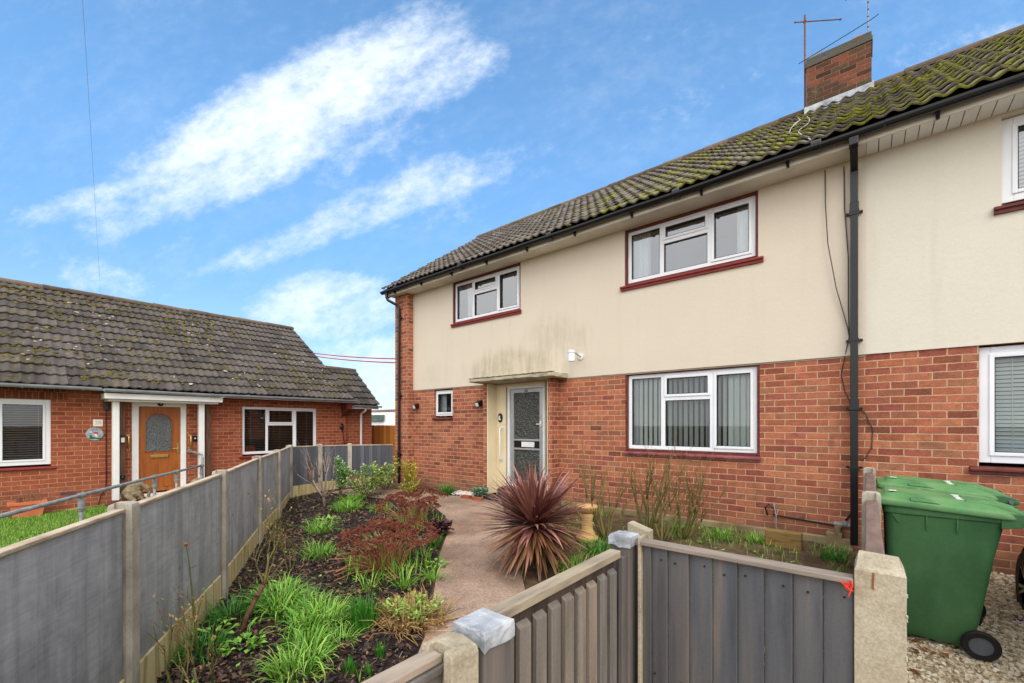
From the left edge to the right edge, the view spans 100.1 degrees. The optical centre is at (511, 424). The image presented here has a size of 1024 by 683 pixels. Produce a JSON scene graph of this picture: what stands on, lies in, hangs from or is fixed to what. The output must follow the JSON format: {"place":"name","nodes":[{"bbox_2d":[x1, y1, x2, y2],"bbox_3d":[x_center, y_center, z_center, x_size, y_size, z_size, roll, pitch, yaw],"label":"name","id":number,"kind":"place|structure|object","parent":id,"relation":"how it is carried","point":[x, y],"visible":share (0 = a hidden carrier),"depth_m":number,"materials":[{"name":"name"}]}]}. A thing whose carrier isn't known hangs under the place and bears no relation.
{"place":"outdoors","nodes":[
{"label":"outdoors","id":0,"kind":"place"},
{"bbox_2d":[0,505,106,547],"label":"lawn","id":1,"kind":"structure","parent":0,"point":[73,514],"depth_m":7.53,"materials":[{"name":"green plant"}]},
{"bbox_2d":[7,490,47,518],"bbox_3d":[-9.097,1.501,8.066,0.360,0.518,0.519,0,0,40],"label":"planter","id":2,"kind":"object","parent":1,"relation":"on","point":[20,503],"visible":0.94,"depth_m":7.99,"materials":[{"name":"ceramic"}]},
{"bbox_2d":[120,481,150,500],"bbox_3d":[-7.845,1.408,8.959,0.342,0.430,0.495,0,0,40],"label":"elephant statue","id":3,"kind":"object","parent":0,"point":[132,492],"visible":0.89,"depth_m":8.87,"materials":[{"name":"stone"}]},
{"bbox_2d":[328,487,524,652],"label":"path","id":4,"kind":"structure","parent":0,"point":[476,584],"depth_m":4.93,"materials":[{"name":"concrete"}]},
{"bbox_2d":[342,461,396,497],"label":"leafy shrub","id":5,"kind":"object","parent":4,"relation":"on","point":[373,481],"visible":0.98,"depth_m":8.90,"materials":[{"name":"green plant"}]},
{"bbox_2d":[371,456,399,489],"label":"leafy shrub","id":6,"kind":"object","parent":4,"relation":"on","point":[384,469],"visible":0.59,"depth_m":9.63,"materials":[{"name":"green plant"}]},
{"bbox_2d":[396,479,419,493],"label":"yellow shrub","id":7,"kind":"object","parent":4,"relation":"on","point":[413,487],"visible":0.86,"depth_m":8.97,"materials":[{"name":"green plant"}]},
{"bbox_2d":[8,477,858,682],"bbox_3d":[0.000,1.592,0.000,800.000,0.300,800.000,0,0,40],"label":"ground","id":8,"kind":"structure","parent":0,"point":[808,559],"depth_m":5.10,"materials":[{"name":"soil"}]},
{"bbox_2d":[0,464,203,520],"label":"handrail","id":9,"kind":"object","parent":8,"relation":"on","point":[81,507],"visible":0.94,"depth_m":5.41,"materials":[{"name":"metal"}]},
{"bbox_2d":[0,277,381,513],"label":"bungalow","id":10,"kind":"object","parent":8,"relation":"on","point":[225,389],"visible":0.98,"depth_m":10.15,"materials":[{"name":"orange brick"}]},
{"bbox_2d":[0,398,55,471],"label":"window","id":11,"kind":"structure","parent":10,"relation":"in","point":[25,424],"depth_m":8.52,"materials":[{"name":"white plastic"}]},
{"bbox_2d":[82,0,106,361],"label":"overhead wire","id":12,"kind":"object","parent":10,"relation":"attached to","point":[92,158],"visible":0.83,"depth_m":2.46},
{"bbox_2d":[86,428,103,440],"bbox_3d":[-8.756,0.210,9.004,0.026,0.276,0.276,0,0,40],"label":"oval plaque","id":13,"kind":"object","parent":10,"relation":"attached to","point":[94,434],"visible":1,"depth_m":9.00,"materials":[{"name":"ceramic"}]},
{"bbox_2d":[93,419,102,425],"bbox_3d":[-8.729,-0.028,9.047,0.014,0.145,0.150,0,0,40],"label":"house number","id":14,"kind":"object","parent":10,"relation":"attached to","point":[97,422],"visible":1,"depth_m":9.04,"materials":[{"name":"white paint"}]},
{"bbox_2d":[139,406,179,491],"bbox_3d":[-8.092,0.566,9.863,0.121,1.928,0.754,0,0,40],"label":"door","id":15,"kind":"structure","parent":10,"relation":"in","point":[159,427],"depth_m":9.87,"materials":[{"name":"brown wood"}]},
{"bbox_2d":[239,406,315,458],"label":"window","id":16,"kind":"structure","parent":10,"relation":"in","point":[267,429],"depth_m":12.65,"materials":[{"name":"white plastic"}]},
{"bbox_2d":[314,353,394,358],"bbox_3d":[-4.681,-2.080,12.992,5.744,0.791,0.036,0,0,40],"label":"overhead cable","id":17,"kind":"object","parent":10,"relation":"attached to","point":[355,357],"visible":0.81,"depth_m":13.02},
{"bbox_2d":[317,356,394,362],"bbox_3d":[-4.681,-1.975,12.992,5.744,0.801,0.036,0,0,40],"label":"overhead cable","id":18,"kind":"object","parent":10,"relation":"attached to","point":[357,360],"visible":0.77,"depth_m":12.91,"materials":[{"name":"black rubber"}]},
{"bbox_2d":[0,443,392,682],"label":"panel fence","id":19,"kind":"object","parent":8,"relation":"on","point":[78,601],"visible":0.82,"depth_m":2.53,"materials":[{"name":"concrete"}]},
{"bbox_2d":[157,486,445,682],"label":"garden bed","id":20,"kind":"object","parent":8,"relation":"on","point":[371,660],"visible":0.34,"depth_m":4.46,"materials":[{"name":"brown wood"}]},
{"bbox_2d":[148,585,207,682],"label":"rose bush","id":21,"kind":"object","parent":20,"relation":"on","point":[167,667],"visible":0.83,"depth_m":2.77,"materials":[{"name":"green plant"}]},
{"bbox_2d":[149,594,225,682],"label":"rose bush","id":22,"kind":"object","parent":20,"relation":"on","point":[185,674],"visible":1,"depth_m":2.62,"materials":[{"name":"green plant"}]},
{"bbox_2d":[166,542,208,653],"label":"rose bush","id":23,"kind":"object","parent":20,"relation":"on","point":[186,544],"visible":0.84,"depth_m":3.17,"materials":[{"name":"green plant"}]},
{"bbox_2d":[163,616,239,668],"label":"grass clump","id":24,"kind":"object","parent":20,"relation":"on","point":[200,650],"visible":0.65,"depth_m":3.19,"materials":[{"name":"green plant"}]},
{"bbox_2d":[191,618,240,643],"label":"weed","id":25,"kind":"object","parent":20,"relation":"on","point":[218,626],"visible":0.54,"depth_m":3.50,"materials":[{"name":"green plant"}]},
{"bbox_2d":[199,589,271,628],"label":"grass clump","id":26,"kind":"object","parent":20,"relation":"on","point":[225,611],"visible":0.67,"depth_m":3.78,"materials":[{"name":"green plant"}]},
{"bbox_2d":[218,629,266,656],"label":"weed","id":27,"kind":"object","parent":20,"relation":"on","point":[245,636],"visible":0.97,"depth_m":3.27,"materials":[{"name":"green plant"}]},
{"bbox_2d":[239,489,303,631],"bbox_3d":[-1.965,1.137,3.666,0.584,1.184,0.465,0,0,10],"label":"rose bush","id":28,"kind":"object","parent":20,"relation":"on","point":[265,580],"visible":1,"depth_m":3.65,"materials":[{"name":"brown plant"}]},
{"bbox_2d":[229,569,325,616],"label":"grass clump","id":29,"kind":"object","parent":20,"relation":"on","point":[284,593],"visible":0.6,"depth_m":4.04,"materials":[{"name":"green plant"}]},
{"bbox_2d":[234,581,328,632],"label":"grass clump","id":30,"kind":"object","parent":20,"relation":"on","point":[273,610],"visible":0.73,"depth_m":3.76,"materials":[{"name":"green plant"}]},
{"bbox_2d":[234,636,338,682],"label":"grass clump","id":31,"kind":"object","parent":20,"relation":"on","point":[285,666],"visible":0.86,"depth_m":2.91,"materials":[{"name":"green plant"}]},
{"bbox_2d":[270,577,302,590],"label":"weed","id":32,"kind":"object","parent":20,"relation":"on","point":[282,583],"visible":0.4,"depth_m":4.44,"materials":[{"name":"green plant"}]},
{"bbox_2d":[269,521,305,570],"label":"rose bush","id":33,"kind":"object","parent":20,"relation":"on","point":[282,546],"visible":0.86,"depth_m":4.94,"materials":[{"name":"brown plant"}]},
{"bbox_2d":[283,634,293,649],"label":"bulb shoots","id":34,"kind":"object","parent":20,"relation":"on","point":[285,641],"visible":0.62,"depth_m":3.22,"materials":[{"name":"green plant"}]},
{"bbox_2d":[260,598,339,639],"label":"grass clump","id":35,"kind":"object","parent":20,"relation":"on","point":[300,625],"visible":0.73,"depth_m":3.51,"materials":[{"name":"green plant"}]},
{"bbox_2d":[267,618,339,659],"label":"grass clump","id":36,"kind":"object","parent":20,"relation":"on","point":[309,637],"visible":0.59,"depth_m":3.30,"materials":[{"name":"green plant"}]},
{"bbox_2d":[271,621,353,680],"bbox_3d":[-1.405,1.608,3.056,0.530,0.204,0.582,0,0,-7],"label":"grass clump","id":37,"kind":"object","parent":20,"relation":"on","point":[304,653],"visible":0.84,"depth_m":3.11,"materials":[{"name":"green plant"}]},
{"bbox_2d":[275,582,349,620],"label":"grass clump","id":38,"kind":"object","parent":20,"relation":"on","point":[311,599],"visible":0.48,"depth_m":3.90,"materials":[{"name":"green plant"}]},
{"bbox_2d":[189,499,440,682],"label":"fallen twigs","id":39,"kind":"object","parent":20,"relation":"on","point":[314,590],"visible":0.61,"depth_m":4.21,"materials":[{"name":"brown wood"}]},
{"bbox_2d":[293,533,341,562],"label":"grass clump","id":40,"kind":"object","parent":20,"relation":"on","point":[322,551],"visible":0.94,"depth_m":5.40,"materials":[{"name":"green plant"}]},
{"bbox_2d":[293,515,342,534],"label":"grass clump","id":41,"kind":"object","parent":20,"relation":"on","point":[318,530],"visible":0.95,"depth_m":6.48,"materials":[{"name":"green plant"}]},
{"bbox_2d":[276,590,359,642],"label":"grass clump","id":42,"kind":"object","parent":20,"relation":"on","point":[330,617],"visible":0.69,"depth_m":3.65,"materials":[{"name":"green plant"}]},
{"bbox_2d":[291,438,359,509],"bbox_3d":[-3.498,0.922,8.086,1.188,1.371,0.915,0,0,-25],"label":"bare shrub","id":43,"kind":"object","parent":20,"relation":"on","point":[324,495],"visible":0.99,"depth_m":7.99,"materials":[{"name":"brown plant"}]},
{"bbox_2d":[332,455,348,495],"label":"leafy shrub","id":44,"kind":"object","parent":20,"relation":"on","point":[340,471],"visible":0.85,"depth_m":9.15,"materials":[{"name":"green plant"}]},
{"bbox_2d":[318,618,367,649],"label":"grass clump","id":45,"kind":"object","parent":20,"relation":"on","point":[344,632],"visible":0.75,"depth_m":3.38,"materials":[{"name":"green plant"}]},
{"bbox_2d":[327,498,369,512],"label":"grass clump","id":46,"kind":"object","parent":20,"relation":"on","point":[355,504],"visible":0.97,"depth_m":7.83,"materials":[{"name":"green plant"}]},
{"bbox_2d":[340,657,357,674],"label":"bulb shoots","id":47,"kind":"object","parent":20,"relation":"on","point":[351,667],"visible":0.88,"depth_m":2.92,"materials":[{"name":"green plant"}]},
{"bbox_2d":[337,490,366,503],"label":"grass clump","id":48,"kind":"object","parent":20,"relation":"on","point":[350,498],"visible":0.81,"depth_m":8.56,"materials":[{"name":"green plant"}]},
{"bbox_2d":[346,592,382,632],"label":"bulb shoots","id":49,"kind":"object","parent":20,"relation":"on","point":[365,613],"visible":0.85,"depth_m":3.53,"materials":[{"name":"green plant"}]},
{"bbox_2d":[345,569,387,592],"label":"grass clump","id":50,"kind":"object","parent":20,"relation":"on","point":[368,588],"visible":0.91,"depth_m":4.32,"materials":[{"name":"green plant"}]},
{"bbox_2d":[363,660,374,676],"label":"bulb shoots","id":51,"kind":"object","parent":20,"relation":"on","point":[368,669],"visible":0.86,"depth_m":2.89,"materials":[{"name":"green plant"}]},
{"bbox_2d":[361,504,391,512],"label":"grass clump","id":52,"kind":"object","parent":20,"relation":"on","point":[385,508],"visible":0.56,"depth_m":7.67,"materials":[{"name":"green plant"}]},
{"bbox_2d":[373,641,384,658],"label":"bulb shoots","id":53,"kind":"object","parent":20,"relation":"on","point":[381,652],"visible":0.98,"depth_m":3.14,"materials":[{"name":"green plant"}]},
{"bbox_2d":[325,516,440,584],"bbox_3d":[-1.467,1.395,4.907,1.243,0.567,1.278,0,0,40],"label":"sedum","id":54,"kind":"object","parent":20,"relation":"on","point":[383,560],"visible":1,"depth_m":4.83,"materials":[{"name":"brown plant"}]},
{"bbox_2d":[381,560,429,589],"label":"grass clump","id":55,"kind":"object","parent":20,"relation":"on","point":[404,581],"visible":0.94,"depth_m":4.34,"materials":[{"name":"green plant"}]},
{"bbox_2d":[364,485,447,533],"bbox_3d":[-1.538,1.288,6.620,1.244,0.630,1.270,0,0,40],"label":"sedum","id":56,"kind":"object","parent":20,"relation":"on","point":[401,500],"visible":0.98,"depth_m":6.53,"materials":[{"name":"brown plant"}]},
{"bbox_2d":[359,583,466,645],"bbox_3d":[-0.810,1.544,3.656,0.925,0.287,0.919,0,0,12],"label":"dead perennial","id":57,"kind":"object","parent":20,"relation":"on","point":[405,624],"visible":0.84,"depth_m":3.53,"materials":[{"name":"plant"}]},
{"bbox_2d":[382,591,444,627],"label":"leafy perennial","id":58,"kind":"object","parent":20,"relation":"on","point":[417,611],"visible":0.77,"depth_m":3.60,"materials":[{"name":"green plant"}]},
{"bbox_2d":[414,562,451,584],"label":"grass clump","id":59,"kind":"object","parent":20,"relation":"on","point":[433,574],"visible":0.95,"depth_m":4.50,"materials":[{"name":"green plant"}]},
{"bbox_2d":[425,534,444,547],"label":"grass clump","id":60,"kind":"object","parent":20,"relation":"on","point":[435,543],"visible":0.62,"depth_m":5.54,"materials":[{"name":"green plant"}]},
{"bbox_2d":[424,556,446,569],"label":"weed","id":61,"kind":"object","parent":20,"relation":"on","point":[440,558],"visible":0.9,"depth_m":4.89,"materials":[{"name":"green plant"}]},
{"bbox_2d":[428,518,453,535],"bbox_3d":[-1.000,1.449,6.061,0.381,0.275,0.355,0,0,12],"label":"heuchera","id":62,"kind":"object","parent":20,"relation":"on","point":[442,526],"visible":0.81,"depth_m":6.01,"materials":[{"name":"purple plant"}]},
{"bbox_2d":[166,496,826,682],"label":"weeds","id":63,"kind":"object","parent":20,"relation":"on","point":[319,676],"visible":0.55,"depth_m":4.77,"materials":[{"name":"green plant"}]},
{"bbox_2d":[372,425,394,468],"bbox_3d":[-3.364,0.817,13.961,5.035,1.566,0.090,0,0,40],"label":"timber fence","id":64,"kind":"object","parent":8,"relation":"on","point":[383,434],"visible":0.09,"depth_m":14.75,"materials":[{"name":"orange wood"}]},
{"bbox_2d":[372,412,394,425],"bbox_3d":[-8.190,0.530,24.912,6.250,2.340,1.798,0,0,40],"label":"white van","id":65,"kind":"object","parent":8,"relation":"on","point":[386,418],"visible":0.06,"depth_m":22.73,"materials":[{"name":"paint"}]},
{"bbox_2d":[372,409,394,412],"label":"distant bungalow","id":66,"kind":"object","parent":8,"relation":"on","point":[382,411],"visible":0.06,"depth_m":66.25,"materials":[{"name":"white brick"}]},
{"bbox_2d":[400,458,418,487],"bbox_3d":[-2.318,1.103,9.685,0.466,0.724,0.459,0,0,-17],"label":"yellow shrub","id":67,"kind":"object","parent":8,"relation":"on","point":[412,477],"visible":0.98,"depth_m":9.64,"materials":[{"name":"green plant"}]},
{"bbox_2d":[361,631,478,682],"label":"side panel","id":68,"kind":"object","parent":8,"relation":"on","point":[449,657],"visible":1,"depth_m":0.96,"materials":[{"name":"concrete"}]},
{"bbox_2d":[432,477,458,494],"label":"grass clump","id":69,"kind":"object","parent":8,"relation":"on","point":[449,491],"visible":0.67,"depth_m":8.82,"materials":[{"name":"green plant"}]},
{"bbox_2d":[452,490,474,496],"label":"white pebbles","id":70,"kind":"object","parent":8,"relation":"on","point":[460,492],"visible":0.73,"depth_m":8.75,"materials":[{"name":"white stone"}]},
{"bbox_2d":[471,486,488,496],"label":"cushion plant","id":71,"kind":"object","parent":8,"relation":"on","point":[480,491],"visible":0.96,"depth_m":8.30,"materials":[{"name":"green plant"}]},
{"bbox_2d":[452,608,514,682],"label":"gate post","id":72,"kind":"object","parent":8,"relation":"on","point":[490,634],"visible":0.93,"depth_m":1.05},
{"bbox_2d":[487,549,620,682],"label":"garden gate","id":73,"kind":"structure","parent":72,"relation":"attached to","point":[565,621],"depth_m":1.44,"materials":[{"name":"grey wood"}]},
{"bbox_2d":[468,460,601,581],"bbox_3d":[0.258,1.049,4.796,1.520,1.403,1.495,0,0,40],"label":"cordyline","id":74,"kind":"object","parent":8,"relation":"on","point":[533,503],"visible":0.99,"depth_m":4.58,"materials":[{"name":"red plant"}]},
{"bbox_2d":[547,548,600,572],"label":"grass clump","id":75,"kind":"object","parent":8,"relation":"on","point":[569,565],"visible":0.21,"depth_m":4.64,"materials":[{"name":"green plant"}]},
{"bbox_2d":[576,503,597,542],"bbox_3d":[0.988,1.293,5.643,0.290,0.462,0.288,0,0,40],"label":"bird bath","id":76,"kind":"object","parent":8,"relation":"on","point":[589,511],"visible":0.81,"depth_m":5.57,"materials":[{"name":"beige stone"}]},
{"bbox_2d":[580,534,610,556],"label":"grass clump","id":77,"kind":"object","parent":8,"relation":"on","point":[601,549],"visible":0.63,"depth_m":5.16,"materials":[{"name":"green plant"}]},
{"bbox_2d":[562,437,639,540],"bbox_3d":[1.145,0.843,5.738,1.062,1.403,0.584,0,0,28],"label":"pruned shrub","id":78,"kind":"object","parent":8,"relation":"on","point":[603,531],"visible":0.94,"depth_m":5.69,"materials":[{"name":"brown plant"}]},
{"bbox_2d":[608,530,639,682],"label":"gate post","id":79,"kind":"object","parent":8,"relation":"on","point":[625,543],"visible":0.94,"depth_m":1.74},
{"bbox_2d":[624,426,694,534],"bbox_3d":[1.974,0.768,5.804,0.908,1.491,0.574,0,0,17],"label":"pruned shrub","id":80,"kind":"object","parent":8,"relation":"on","point":[646,505],"visible":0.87,"depth_m":5.78,"materials":[{"name":"brown plant"}]},
{"bbox_2d":[636,435,698,541],"bbox_3d":[1.996,0.802,5.555,0.774,1.439,0.708,0,0,18],"label":"pruned shrub","id":81,"kind":"object","parent":8,"relation":"on","point":[661,512],"visible":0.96,"depth_m":5.51,"materials":[{"name":"brown plant"}]},
{"bbox_2d":[665,521,694,534],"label":"grass clump","id":82,"kind":"object","parent":8,"relation":"on","point":[682,527],"visible":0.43,"depth_m":5.79,"materials":[{"name":"green plant"}]},
{"bbox_2d":[670,444,731,539],"bbox_3d":[2.399,0.884,5.521,0.463,1.249,0.730,0,0,-29],"label":"pruned shrub","id":83,"kind":"object","parent":8,"relation":"on","point":[687,535],"visible":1,"depth_m":5.52,"materials":[{"name":"brown plant"}]},
{"bbox_2d":[380,31,1023,550],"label":"semi detached house","id":84,"kind":"structure","parent":8,"relation":"on","point":[706,299],"depth_m":6.68,"materials":[{"name":"beige paint"}]},
{"bbox_2d":[432,389,452,419],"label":"window","id":85,"kind":"structure","parent":84,"relation":"in","point":[444,399],"depth_m":9.97,"materials":[{"name":"white plastic"}]},
{"bbox_2d":[450,262,521,327],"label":"window","id":86,"kind":"structure","parent":84,"relation":"in","point":[495,294],"depth_m":9.42,"materials":[{"name":"white plastic"}]},
{"bbox_2d":[510,388,542,484],"bbox_3d":[0.270,0.252,8.323,0.800,1.885,0.119,0,0,40],"label":"door","id":87,"kind":"structure","parent":84,"relation":"in","point":[526,405],"depth_m":8.36,"materials":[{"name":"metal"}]},
{"bbox_2d":[567,350,583,361],"bbox_3d":[1.082,-1.166,7.385,0.307,0.202,0.136,0,0,-38],"label":"porch lamp","id":88,"kind":"object","parent":84,"relation":"attached to","point":[571,355],"visible":1,"depth_m":7.29,"materials":[{"name":"white paint"}]},
{"bbox_2d":[620,191,763,291],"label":"window","id":89,"kind":"structure","parent":84,"relation":"in","point":[720,236],"depth_m":6.63,"materials":[{"name":"white plastic"}]},
{"bbox_2d":[623,365,760,461],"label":"window","id":90,"kind":"structure","parent":84,"relation":"in","point":[710,407],"depth_m":6.44,"materials":[{"name":"white plastic"}]},
{"bbox_2d":[794,14,878,113],"bbox_3d":[5.763,-6.550,7.653,1.178,1.800,0.552,0,0,40],"label":"television aerial","id":91,"kind":"object","parent":84,"relation":"on","point":[804,22],"visible":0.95,"depth_m":7.80,"materials":[{"name":"metal"}]},
{"bbox_2d":[807,0,868,58],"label":"television aerial","id":92,"kind":"object","parent":84,"relation":"attached to","point":[867,27],"visible":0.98,"depth_m":7.35,"materials":[{"name":"metal"}]},
{"bbox_2d":[704,523,738,539],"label":"grass clump","id":93,"kind":"object","parent":8,"relation":"on","point":[724,535],"visible":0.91,"depth_m":5.52,"materials":[{"name":"green plant"}]},
{"bbox_2d":[742,530,764,543],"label":"grass clump","id":94,"kind":"object","parent":8,"relation":"on","point":[755,538],"visible":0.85,"depth_m":5.37,"materials":[{"name":"green plant"}]},
{"bbox_2d":[628,521,908,682],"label":"front fence","id":95,"kind":"object","parent":8,"relation":"on","point":[700,615],"visible":1,"depth_m":1.46,"materials":[{"name":"wood"}]},
{"bbox_2d":[840,580,852,596],"bbox_3d":[1.013,0.494,1.298,0.033,0.051,0.016,0,0,40],"label":"red string","id":96,"kind":"object","parent":95,"relation":"attached to","point":[847,584],"visible":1,"depth_m":1.29,"materials":[{"name":"red plastic"}]},
{"bbox_2d":[765,528,802,550],"bbox_3d":[3.261,1.380,5.153,0.370,0.200,0.140,0,0,40],"label":"timber block","id":97,"kind":"object","parent":8,"relation":"on","point":[788,539],"depth_m":5.09,"materials":[{"name":"brown wood"}]},
{"bbox_2d":[811,544,852,563],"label":"grass clump","id":98,"kind":"object","parent":8,"relation":"on","point":[832,555],"visible":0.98,"depth_m":4.69,"materials":[{"name":"green plant"}]},
{"bbox_2d":[862,467,884,553],"bbox_3d":[2.587,1.239,3.090,0.105,1.522,4.440,0,0,40],"label":"divider fence","id":99,"kind":"object","parent":8,"relation":"on","point":[872,539],"visible":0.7,"depth_m":2.79,"materials":[{"name":"concrete"}]},
{"bbox_2d":[866,24,1023,574],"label":"semi detached house","id":100,"kind":"structure","parent":8,"relation":"on","point":[944,276],"depth_m":4.61,"materials":[{"name":"beige paint"}]},
{"bbox_2d":[969,345,1023,475],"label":"window","id":101,"kind":"structure","parent":100,"relation":"in","point":[1001,368],"depth_m":4.44,"materials":[{"name":"white plastic"}]},
{"bbox_2d":[994,114,1023,214],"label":"window","id":102,"kind":"structure","parent":100,"relation":"in","point":[1012,128],"depth_m":4.35,"materials":[{"name":"white plastic"}]},
{"bbox_2d":[0,0,1023,409],"label":"sky","id":103,"kind":"structure","parent":0,"point":[281,162],"materials":[{"name":"blue"}]},
{"bbox_2d":[907,571,1023,682],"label":"gravel","id":104,"kind":"structure","parent":0,"point":[1014,638],"depth_m":3.11,"materials":[{"name":"beige gravel"}]},
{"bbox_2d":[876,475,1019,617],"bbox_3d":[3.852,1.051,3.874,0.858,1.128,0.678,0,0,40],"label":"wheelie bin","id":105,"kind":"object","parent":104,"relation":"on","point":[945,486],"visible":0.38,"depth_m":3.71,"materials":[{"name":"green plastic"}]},
{"bbox_2d":[876,487,1023,661],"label":"wheelie bin","id":106,"kind":"object","parent":104,"relation":"on","point":[942,546],"visible":0.89,"depth_m":3.15,"materials":[{"name":"green plastic"}]},
{"bbox_2d":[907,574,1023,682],"bbox_3d":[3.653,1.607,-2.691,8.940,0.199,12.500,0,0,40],"label":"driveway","id":107,"kind":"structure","parent":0,"point":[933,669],"depth_m":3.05,"materials":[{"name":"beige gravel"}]},
{"bbox_2d":[1015,547,1023,609],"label":"blue car","id":108,"kind":"object","parent":107,"relation":"on","point":[1019,578],"visible":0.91,"depth_m":3.73,"materials":[{"name":"paint"}]},
{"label":"ramp","id":109,"kind":"structure","parent":0,"visible":0},
{"bbox_2d":[187,449,203,477],"bbox_3d":[-7.377,1.150,9.998,0.836,1.100,0.080,0,0,36],"label":"handrail","id":110,"kind":"object","parent":109,"relation":"on","point":[198,453],"visible":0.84,"depth_m":9.81,"materials":[{"name":"metal"}]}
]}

